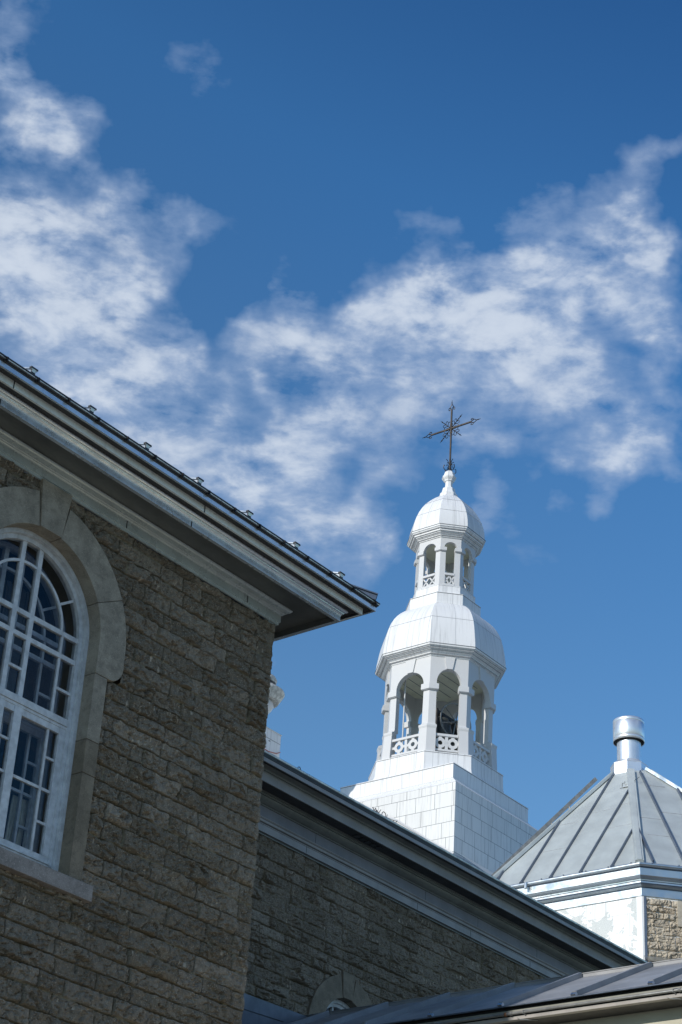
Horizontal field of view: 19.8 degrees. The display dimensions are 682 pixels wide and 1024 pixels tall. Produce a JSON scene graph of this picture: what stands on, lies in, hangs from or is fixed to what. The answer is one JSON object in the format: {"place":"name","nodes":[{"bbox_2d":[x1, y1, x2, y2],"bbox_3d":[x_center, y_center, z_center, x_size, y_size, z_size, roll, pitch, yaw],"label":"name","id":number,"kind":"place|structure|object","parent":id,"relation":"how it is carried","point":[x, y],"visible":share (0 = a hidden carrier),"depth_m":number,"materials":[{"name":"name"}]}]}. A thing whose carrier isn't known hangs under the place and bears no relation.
{"place":"outdoors","nodes":[
{"label":"outdoors","id":0,"kind":"place"},
{"bbox_2d":[0,352,379,1023],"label":"stone building","id":1,"kind":"structure","parent":0,"point":[152,608],"depth_m":25.32,"materials":[{"name":"stone"}]},
{"bbox_2d":[0,540,64,852],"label":"inner window","id":2,"kind":"structure","parent":1,"relation":"in","point":[27,727],"depth_m":24.81,"materials":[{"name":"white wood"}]},
{"bbox_2d":[0,527,88,870],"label":"window","id":3,"kind":"structure","parent":1,"relation":"in","point":[65,727],"depth_m":24.49,"materials":[{"name":"white wood"}]},
{"bbox_2d":[0,0,681,829],"label":"sky","id":4,"kind":"structure","parent":0,"point":[272,246],"materials":[{"name":"blue"}]},
{"label":"ground","id":5,"kind":"structure","parent":0,"visible":0},
{"bbox_2d":[340,470,537,872],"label":"bell tower","id":6,"kind":"structure","parent":5,"relation":"on","point":[442,646],"depth_m":67.73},
{"bbox_2d":[423,404,480,473],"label":"iron cross","id":7,"kind":"object","parent":6,"relation":"on","point":[450,429],"visible":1,"depth_m":74.56,"materials":[{"name":"black metal"}]},
{"bbox_2d":[435,703,470,749],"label":"bell","id":8,"kind":"object","parent":6,"relation":"hanging from","point":[445,723],"visible":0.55,"depth_m":67.95,"materials":[{"name":"brown metal"}]},
{"bbox_2d":[244,750,646,1014],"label":"stone wing","id":9,"kind":"structure","parent":5,"relation":"on","point":[355,903],"depth_m":33.33,"materials":[{"name":"grey stone"}]},
{"bbox_2d":[265,726,281,757],"bbox_3d":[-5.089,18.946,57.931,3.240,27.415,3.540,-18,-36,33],"label":"roof housing","id":10,"kind":"object","parent":9,"relation":"on","point":[273,739],"visible":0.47,"depth_m":64.62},
{"bbox_2d":[267,674,284,713],"bbox_3d":[-2.732,6.317,65.242,1.680,2.020,1.680,-18,-36,33],"label":"roof ventilator","id":11,"kind":"object","parent":10,"relation":"on","point":[276,695],"visible":0.25,"depth_m":64.99,"materials":[{"name":"white metal"}]},
{"bbox_2d":[327,999,348,1010],"bbox_3d":[-0.131,9.028,31.875,0.156,2.155,1.272,-18,-36,33],"label":"window","id":12,"kind":"structure","parent":9,"relation":"in","point":[336,1004],"depth_m":32.33,"materials":[{"name":"white wood"}]},
{"bbox_2d":[241,958,681,1023],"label":"wing","id":13,"kind":"structure","parent":5,"relation":"on","point":[648,993],"depth_m":26.92,"materials":[{"name":"grey metal"}]},
{"bbox_2d":[459,853,492,874],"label":"nave roof","id":14,"kind":"structure","parent":5,"relation":"on","point":[484,869],"depth_m":61.02,"materials":[{"name":"metal"}]},
{"bbox_2d":[491,715,681,961],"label":"pavilion","id":15,"kind":"structure","parent":5,"relation":"on","point":[603,858],"depth_m":55.54,"materials":[{"name":"metal"}]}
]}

